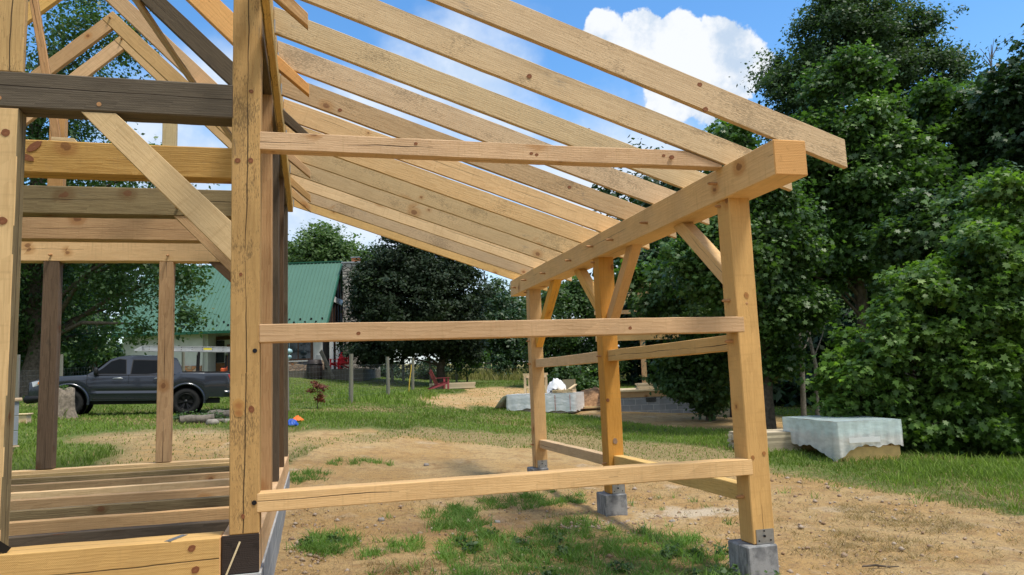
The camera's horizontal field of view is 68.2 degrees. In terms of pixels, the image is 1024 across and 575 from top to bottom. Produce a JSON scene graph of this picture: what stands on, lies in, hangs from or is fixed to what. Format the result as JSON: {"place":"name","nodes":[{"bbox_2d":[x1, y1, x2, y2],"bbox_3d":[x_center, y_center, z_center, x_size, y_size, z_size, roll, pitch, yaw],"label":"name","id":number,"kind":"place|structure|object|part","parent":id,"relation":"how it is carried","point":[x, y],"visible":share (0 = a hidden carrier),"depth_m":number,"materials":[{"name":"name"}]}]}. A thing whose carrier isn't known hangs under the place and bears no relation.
{"place":"outdoors","nodes":[
{"label":"outdoors","id":0,"kind":"place"},
{"bbox_2d":[12,363,1023,574],"bbox_3d":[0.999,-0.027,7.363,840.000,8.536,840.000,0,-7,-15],"label":"ground","id":1,"kind":"structure","parent":0,"point":[409,456],"depth_m":10.12,"materials":[{"name":"soil"}]},
{"bbox_2d":[13,398,21,452],"bbox_3d":[-8.665,2.335,12.664,0.540,0.940,0.560,-4,-7,14],"label":"bee hive","id":2,"kind":"object","parent":1,"relation":"on","point":[15,432],"visible":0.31,"depth_m":12.80,"materials":[{"name":"grey paint"}]},
{"bbox_2d":[18,413,32,423],"bbox_3d":[-11.080,2.952,17.014,0.460,0.235,0.360,0,-7,-15],"label":"wood box","id":3,"kind":"object","parent":1,"relation":"on","point":[25,417],"visible":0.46,"depth_m":16.91,"materials":[{"name":"beige wood"}]},
{"bbox_2d":[58,385,77,418],"bbox_3d":[-11.266,2.909,19.035,0.729,0.986,0.799,0,-7,-15],"label":"tree stump","id":4,"kind":"object","parent":1,"relation":"on","point":[66,397],"visible":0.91,"depth_m":18.94,"materials":[{"name":"grey wood"}]},
{"bbox_2d":[20,293,125,369],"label":"tree","id":5,"kind":"object","parent":1,"relation":"on","point":[115,353],"visible":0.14,"depth_m":43.59,"materials":[{"name":"green plant"}]},
{"bbox_2d":[19,181,140,375],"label":"tree","id":6,"kind":"object","parent":1,"relation":"on","point":[81,370],"visible":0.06,"depth_m":57.52,"materials":[{"name":"green plant"}]},
{"bbox_2d":[15,352,184,408],"bbox_3d":[-14.905,3.174,26.549,1.500,2.815,15.220,-2,-7,-5],"label":"wire fence","id":7,"kind":"object","parent":1,"relation":"on","point":[17,387],"visible":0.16,"depth_m":21.49,"materials":[{"name":"metal"}]},
{"bbox_2d":[17,0,224,396],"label":"tree","id":8,"kind":"object","parent":1,"relation":"on","point":[30,308],"visible":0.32,"depth_m":30.42,"materials":[{"name":"green plant"}]},
{"bbox_2d":[23,352,229,415],"bbox_3d":[-11.237,2.929,22.738,5.744,1.960,2.240,3,-8,-23],"label":"pickup truck","id":9,"kind":"object","parent":1,"relation":"on","point":[129,379],"visible":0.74,"depth_m":22.01,"materials":[{"name":"blue paint"}]},
{"bbox_3d":[-11.563,2.270,21.815,0.856,0.455,0.209,3,-8,-23],"label":"window","id":10,"kind":"part","parent":9,"relation":"part of","materials":[{"name":"black glass"}]},
{"bbox_3d":[-10.706,2.325,22.177,0.826,0.430,0.200,3,-8,-23],"label":"window","id":11,"kind":"part","parent":9,"relation":"part of","materials":[{"name":"black glass"}]},
{"bbox_2d":[134,346,229,351],"bbox_3d":[-9.263,1.897,23.096,4.070,0.170,0.480,3,-8,-23],"label":"ladder","id":12,"kind":"object","parent":9,"relation":"on","point":[187,349],"visible":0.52,"depth_m":22.73,"materials":[{"name":"metal"}]},
{"bbox_2d":[179,414,214,423],"bbox_3d":[-7.001,2.926,16.816,0.729,0.207,0.233,1,-8,-26],"label":"log","id":13,"kind":"object","parent":1,"relation":"on","point":[189,419],"visible":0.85,"depth_m":16.73,"materials":[{"name":"grey plant"}]},
{"bbox_2d":[173,406,228,421],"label":"weeds","id":14,"kind":"object","parent":1,"relation":"on","point":[175,417],"visible":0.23,"depth_m":17.20,"materials":[{"name":"green plant"}]},
{"bbox_2d":[205,419,218,424],"bbox_3d":[-6.565,2.958,16.569,0.290,0.171,0.241,0,-7,-15],"label":"rock","id":15,"kind":"object","parent":1,"relation":"on","point":[211,421],"visible":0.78,"depth_m":16.50,"materials":[{"name":"white stone"}]},
{"bbox_2d":[207,410,229,418],"bbox_3d":[-6.759,2.974,17.615,0.737,0.266,0.291,-6,-8,28],"label":"log","id":16,"kind":"object","parent":1,"relation":"on","point":[226,413],"visible":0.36,"depth_m":17.45,"materials":[{"name":"grey plant"}]},
{"bbox_2d":[112,256,380,380],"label":"house","id":17,"kind":"structure","parent":1,"relation":"on","point":[316,290],"depth_m":45.34,"materials":[{"name":"green metal"}]},
{"bbox_2d":[216,336,229,370],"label":"door","id":18,"kind":"structure","parent":17,"relation":"in","point":[219,355],"depth_m":45.62,"materials":[{"name":"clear glass"}]},
{"bbox_2d":[288,348,292,359],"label":"wind chime","id":19,"kind":"object","parent":17,"relation":"hanging from","point":[290,351],"visible":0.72,"depth_m":42.50,"materials":[{"name":"white glass"}]},
{"bbox_2d":[288,342,312,361],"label":"window","id":20,"kind":"structure","parent":17,"relation":"in","point":[301,352],"depth_m":44.08,"materials":[{"name":"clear glass"}]},
{"bbox_2d":[330,354,348,368],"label":"adirondack chair","id":21,"kind":"object","parent":17,"relation":"on","point":[337,364],"visible":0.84,"depth_m":42.86,"materials":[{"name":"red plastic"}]},
{"bbox_2d":[338,352,348,368],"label":"adirondack chair","id":22,"kind":"object","parent":17,"relation":"on","point":[341,358],"visible":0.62,"depth_m":42.94,"materials":[{"name":"red plastic"}]},
{"bbox_2d":[288,418,298,425],"bbox_3d":[-4.841,2.960,16.610,0.310,0.170,0.248,0,-7,-15],"label":"blue tarp","id":23,"kind":"object","parent":1,"relation":"on","point":[292,422],"visible":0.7,"depth_m":16.54,"materials":[{"name":"blue plastic"}]},
{"bbox_2d":[293,415,303,420],"bbox_3d":[-4.999,3.042,17.607,0.308,0.150,0.245,0,-7,-15],"label":"orange rag","id":24,"kind":"object","parent":1,"relation":"on","point":[297,417],"visible":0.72,"depth_m":17.55,"materials":[{"name":"fabric"}]},
{"bbox_2d":[306,360,322,378],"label":"rain barrel","id":25,"kind":"object","parent":1,"relation":"on","point":[314,369],"visible":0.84,"depth_m":41.85,"materials":[{"name":"black metal"}]},
{"bbox_2d":[305,380,327,408],"bbox_3d":[-5.928,3.358,22.988,0.726,1.132,0.617,0,-7,-15],"label":"sapling","id":26,"kind":"object","parent":1,"relation":"on","point":[321,399],"visible":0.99,"depth_m":22.95,"materials":[{"name":"red plant"}]},
{"bbox_2d":[319,350,334,379],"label":"plank","id":27,"kind":"object","parent":1,"relation":"on","point":[323,356],"visible":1,"depth_m":41.96,"materials":[{"name":"grey wood"}]},
{"bbox_2d":[288,219,371,261],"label":"tree","id":28,"kind":"object","parent":1,"relation":"on","point":[324,242],"visible":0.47,"depth_m":70.00,"materials":[{"name":"green plant"}]},
{"bbox_2d":[101,276,593,363],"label":"woods","id":29,"kind":"object","parent":1,"relation":"on","point":[573,277],"depth_m":121.97,"materials":[{"name":"green plant"}]},
{"bbox_2d":[288,354,457,409],"bbox_3d":[-4.805,4.351,36.051,1.134,2.396,28.438,-3,-7,5],"label":"wire fence","id":30,"kind":"object","parent":1,"relation":"on","point":[351,382],"visible":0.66,"depth_m":28.96,"materials":[{"name":"metal"}]},
{"bbox_2d":[361,242,386,259],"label":"tree","id":31,"kind":"object","parent":1,"relation":"on","point":[370,249],"visible":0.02,"depth_m":77.08,"materials":[{"name":"green plant"}]},
{"bbox_2d":[390,360,393,381],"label":"gate post","id":32,"kind":"object","parent":1,"relation":"on","point":[392,373],"visible":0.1,"depth_m":43.99,"materials":[{"name":"grey wood"}]},
{"bbox_2d":[402,356,404,380],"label":"gate post","id":33,"kind":"object","parent":1,"relation":"on","point":[403,375],"visible":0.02,"depth_m":45.98,"materials":[{"name":"grey wood"}]},
{"bbox_2d":[334,236,503,382],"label":"tree","id":34,"kind":"object","parent":1,"relation":"on","point":[390,282],"visible":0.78,"depth_m":41.47,"materials":[{"name":"green plant"}]},
{"bbox_2d":[0,0,846,574],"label":"timber frame","id":35,"kind":"object","parent":1,"relation":"on","point":[274,162],"visible":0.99,"depth_m":6.52,"materials":[{"name":"brown wood"}]},
{"bbox_2d":[0,541,10,553],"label":"strap","id":36,"kind":"object","parent":35,"relation":"hanging from","point":[4,548],"visible":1,"depth_m":4.79,"materials":[{"name":"black metal"}]},
{"bbox_2d":[380,357,467,379],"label":"bush","id":37,"kind":"object","parent":1,"relation":"on","point":[399,370],"visible":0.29,"depth_m":51.96,"materials":[{"name":"green plant"}]},
{"bbox_2d":[427,369,449,389],"bbox_3d":[-3.745,4.552,37.492,1.140,1.004,0.730,1,-8,-24],"label":"adirondack chair","id":38,"kind":"object","parent":1,"relation":"on","point":[443,383],"visible":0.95,"depth_m":37.40,"materials":[{"name":"red paint"}]},
{"bbox_2d":[429,382,475,388],"bbox_3d":[-3.048,5.020,38.736,2.155,0.297,0.994,2,-8,-29],"label":"lumber pile","id":39,"kind":"object","parent":1,"relation":"on","point":[462,385],"visible":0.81,"depth_m":38.41,"materials":[{"name":"beige wood"}]},
{"bbox_2d":[446,350,493,381],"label":"bush","id":40,"kind":"object","parent":1,"relation":"on","point":[484,359],"visible":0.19,"depth_m":49.65,"materials":[{"name":"green plant"}]},
{"bbox_2d":[466,274,526,369],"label":"tree","id":41,"kind":"object","parent":1,"relation":"on","point":[498,281],"depth_m":84.73,"materials":[{"name":"green plant"}]},
{"bbox_2d":[491,353,514,376],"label":"bush","id":42,"kind":"object","parent":1,"relation":"on","point":[504,364],"visible":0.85,"depth_m":55.86,"materials":[{"name":"green plant"}]},
{"bbox_2d":[480,290,554,372],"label":"tree","id":43,"kind":"object","parent":1,"relation":"on","point":[508,347],"visible":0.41,"depth_m":60.68,"materials":[{"name":"green plant"}]},
{"bbox_2d":[12,376,1023,515],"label":"lawn grass","id":44,"kind":"structure","parent":1,"relation":"on","point":[697,437],"depth_m":17.14,"materials":[{"name":"green plant"}]},
{"bbox_2d":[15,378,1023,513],"bbox_3d":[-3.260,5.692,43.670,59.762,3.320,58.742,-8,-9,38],"label":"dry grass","id":45,"kind":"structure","parent":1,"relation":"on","point":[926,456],"depth_m":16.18,"materials":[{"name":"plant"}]},
{"bbox_2d":[509,286,554,367],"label":"tree","id":46,"kind":"object","parent":1,"relation":"on","point":[525,302],"visible":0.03,"depth_m":93.21,"materials":[{"name":"green plant"}]},
{"bbox_2d":[297,522,779,574],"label":"broadleaf weeds","id":47,"kind":"object","parent":1,"relation":"on","point":[729,571],"visible":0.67,"depth_m":6.96,"materials":[{"name":"green plant"}]},
{"bbox_2d":[494,392,583,412],"bbox_3d":[0.654,4.043,26.408,3.535,0.673,1.576,-5,-7,19],"label":"wrapped lumber","id":48,"kind":"object","parent":1,"relation":"on","point":[570,402],"visible":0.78,"depth_m":25.72,"materials":[{"name":"plastic"}]},
{"bbox_2d":[523,373,547,393],"bbox_3d":[0.844,3.383,26.793,0.740,0.700,0.590,-5,-7,19],"label":"wood crate","id":49,"kind":"object","parent":48,"relation":"on","point":[525,375],"visible":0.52,"depth_m":26.70,"materials":[{"name":"beige wood"}]},
{"bbox_2d":[547,378,565,392],"bbox_3d":[1.545,3.391,26.282,0.690,0.494,0.576,-5,-7,19],"label":"white bag","id":50,"kind":"object","parent":48,"relation":"on","point":[556,383],"visible":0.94,"depth_m":26.12,"materials":[{"name":"plastic"}]},
{"bbox_2d":[552,384,576,392],"bbox_3d":[1.813,3.447,25.852,0.786,0.273,0.534,-5,-7,19],"label":"board bundle","id":51,"kind":"object","parent":48,"relation":"on","point":[570,389],"visible":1,"depth_m":25.64,"materials":[{"name":"beige wood"}]},
{"bbox_2d":[562,379,575,388],"bbox_3d":[2.010,3.447,26.591,0.420,0.440,0.200,-5,-7,19],"label":"cardboard box","id":52,"kind":"object","parent":48,"relation":"on","point":[568,383],"visible":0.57,"depth_m":26.50,"materials":[{"name":"brown cardboard"}]},
{"bbox_2d":[497,275,637,384],"bbox_3d":[2.872,2.596,40.089,5.910,6.785,6.002,3,-9,-37],"label":"tree","id":53,"kind":"object","parent":1,"relation":"on","point":[572,299],"visible":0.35,"depth_m":39.07,"materials":[{"name":"green plant"}]},
{"bbox_2d":[544,365,598,392],"bbox_3d":[2.763,4.060,32.949,3.196,2.213,2.439,0,-7,-15],"label":"bush","id":54,"kind":"object","parent":1,"relation":"on","point":[561,373],"visible":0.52,"depth_m":32.55,"materials":[{"name":"green plant"}]},
{"bbox_2d":[580,386,599,408],"bbox_3d":[3.144,3.959,27.536,2.700,0.726,2.700,0,-7,-15],"label":"dirt mound","id":55,"kind":"object","parent":1,"relation":"on","point":[591,396],"visible":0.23,"depth_m":26.80,"materials":[{"name":"soil"}]},
{"bbox_2d":[584,406,599,409],"bbox_3d":[2.944,4.173,26.317,0.900,0.100,0.140,-1,-7,-6],"label":"loose board","id":56,"kind":"object","parent":1,"relation":"on","point":[591,407],"visible":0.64,"depth_m":26.23,"materials":[{"name":"beige wood"}]},
{"bbox_2d":[594,283,696,412],"bbox_3d":[4.920,2.165,27.806,3.800,5.408,4.100,-2,-7,0],"label":"cabin frame","id":57,"kind":"object","parent":1,"relation":"on","point":[639,398],"visible":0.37,"depth_m":25.64,"materials":[{"name":"brown wood"}]},
{"bbox_2d":[283,454,1011,574],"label":"weed grass","id":58,"kind":"structure","parent":1,"relation":"on","point":[315,545],"depth_m":7.59,"materials":[{"name":"green plant"}]},
{"bbox_2d":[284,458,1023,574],"bbox_3d":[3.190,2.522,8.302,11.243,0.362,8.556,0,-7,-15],"label":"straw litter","id":59,"kind":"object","parent":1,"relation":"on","point":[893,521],"visible":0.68,"depth_m":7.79,"materials":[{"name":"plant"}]},
{"bbox_2d":[614,118,762,416],"bbox_3d":[5.726,-0.639,23.605,5.931,9.919,3.238,-2,-7,-2],"label":"tree","id":60,"kind":"object","parent":1,"relation":"on","point":[735,134],"visible":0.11,"depth_m":23.57,"materials":[{"name":"green plant"}]},
{"bbox_2d":[625,255,777,420],"bbox_3d":[5.720,1.487,22.856,4.520,5.589,3.854,0,-7,-15],"label":"tree","id":61,"kind":"object","parent":1,"relation":"on","point":[699,383],"visible":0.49,"depth_m":22.42,"materials":[{"name":"green plant"}]},
{"bbox_2d":[644,171,851,428],"bbox_3d":[6.223,0.179,19.911,5.328,7.661,4.326,0,-7,-15],"label":"tree","id":62,"kind":"object","parent":1,"relation":"on","point":[786,248],"visible":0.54,"depth_m":19.36,"materials":[{"name":"green plant"}]},
{"bbox_2d":[727,429,801,451],"bbox_3d":[5.194,3.161,15.623,1.228,0.377,0.888,-1,-7,-6],"label":"lumber pile","id":63,"kind":"object","parent":1,"relation":"on","point":[777,439],"visible":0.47,"depth_m":15.21,"materials":[{"name":"beige wood"}]},
{"bbox_2d":[582,135,1023,407],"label":"woodland","id":64,"kind":"object","parent":1,"relation":"on","point":[787,394],"visible":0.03,"depth_m":33.27,"materials":[{"name":"green plant"}]},
{"bbox_2d":[797,332,810,415],"bbox_3d":[8.771,2.032,22.427,0.990,4.208,0.212,1,-8,-26],"label":"bare trunk","id":65,"kind":"object","parent":1,"relation":"on","point":[803,399],"visible":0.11,"depth_m":22.06,"materials":[{"name":"grey plant"}]},
{"bbox_2d":[806,322,825,414],"bbox_3d":[9.585,2.071,23.371,1.003,4.210,0.217,0,-7,-15],"label":"bare trunk","id":66,"kind":"object","parent":1,"relation":"on","point":[813,352],"visible":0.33,"depth_m":23.21,"materials":[{"name":"grey plant"}]},
{"bbox_2d":[782,415,903,461],"bbox_3d":[6.317,2.884,14.589,1.308,0.739,2.217,-1,-7,-6],"label":"wrapped lumber","id":67,"kind":"object","parent":1,"relation":"on","point":[841,437],"visible":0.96,"depth_m":13.61,"materials":[{"name":"white plastic"}]},
{"bbox_2d":[729,0,996,316],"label":"tree","id":68,"kind":"object","parent":1,"relation":"on","point":[832,22],"visible":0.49,"depth_m":38.76,"materials":[{"name":"green plant"}]},
{"bbox_2d":[864,284,869,322],"bbox_3d":[13.966,0.028,29.647,1.104,9.213,0.413,0,-7,-15],"label":"bare trunk","id":69,"kind":"object","parent":1,"relation":"on","point":[866,298],"depth_m":29.40,"materials":[{"name":"brown plant"}]},
{"bbox_2d":[862,564,898,567],"bbox_3d":[3.058,2.311,6.284,0.288,0.029,0.028,-4,-7,12],"label":"stick","id":70,"kind":"object","parent":1,"relation":"on","point":[877,565],"visible":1,"depth_m":6.28,"materials":[{"name":"wood"}]},
{"bbox_2d":[789,37,983,341],"bbox_3d":[10.898,-1.911,24.780,7.757,12.418,6.167,0,-7,-15],"label":"tree","id":71,"kind":"object","parent":1,"relation":"on","point":[886,154],"visible":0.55,"depth_m":23.77,"materials":[{"name":"green plant"}]},
{"bbox_2d":[801,167,1023,456],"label":"tree","id":72,"kind":"object","parent":1,"relation":"on","point":[954,327],"visible":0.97,"depth_m":14.60,"materials":[{"name":"green plant"}]},
{"bbox_2d":[846,159,1023,390],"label":"tree","id":73,"kind":"object","parent":1,"relation":"on","point":[911,234],"visible":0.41,"depth_m":17.60,"materials":[{"name":"green plant"}]},
{"bbox_2d":[900,69,1016,274],"bbox_3d":[16.021,-1.625,26.785,7.004,12.079,5.801,0,-7,-15],"label":"tree","id":74,"kind":"object","parent":1,"relation":"on","point":[931,101],"visible":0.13,"depth_m":25.84,"materials":[{"name":"green plant"}]},
{"bbox_2d":[966,40,997,397],"bbox_3d":[19.147,-2.583,29.985,2.586,14.487,2.174,0,-7,-15],"label":"dead tree","id":75,"kind":"object","parent":1,"relation":"on","point":[991,57],"visible":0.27,"depth_m":29.98,"materials":[{"name":"grey plant"}]},
{"bbox_2d":[949,23,1023,192],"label":"tree","id":76,"kind":"object","parent":1,"relation":"on","point":[998,96],"visible":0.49,"depth_m":23.96,"materials":[{"name":"green plant"}]},
{"bbox_2d":[397,365,641,380],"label":"hay grass","id":77,"kind":"structure","parent":0,"point":[485,374],"depth_m":54.62,"materials":[{"name":"green plant"}]},
{"bbox_2d":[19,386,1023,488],"bbox_3d":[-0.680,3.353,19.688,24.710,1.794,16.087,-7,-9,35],"label":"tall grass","id":78,"kind":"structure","parent":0,"point":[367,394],"depth_m":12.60,"materials":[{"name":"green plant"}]},
{"bbox_2d":[24,0,1023,363],"label":"sky","id":79,"kind":"structure","parent":0,"point":[709,41],"materials":[{"name":"blue"}]},
{"bbox_2d":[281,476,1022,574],"bbox_3d":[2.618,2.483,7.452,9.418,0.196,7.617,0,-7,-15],"label":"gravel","id":80,"kind":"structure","parent":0,"point":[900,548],"depth_m":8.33,"materials":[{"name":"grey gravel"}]}
]}

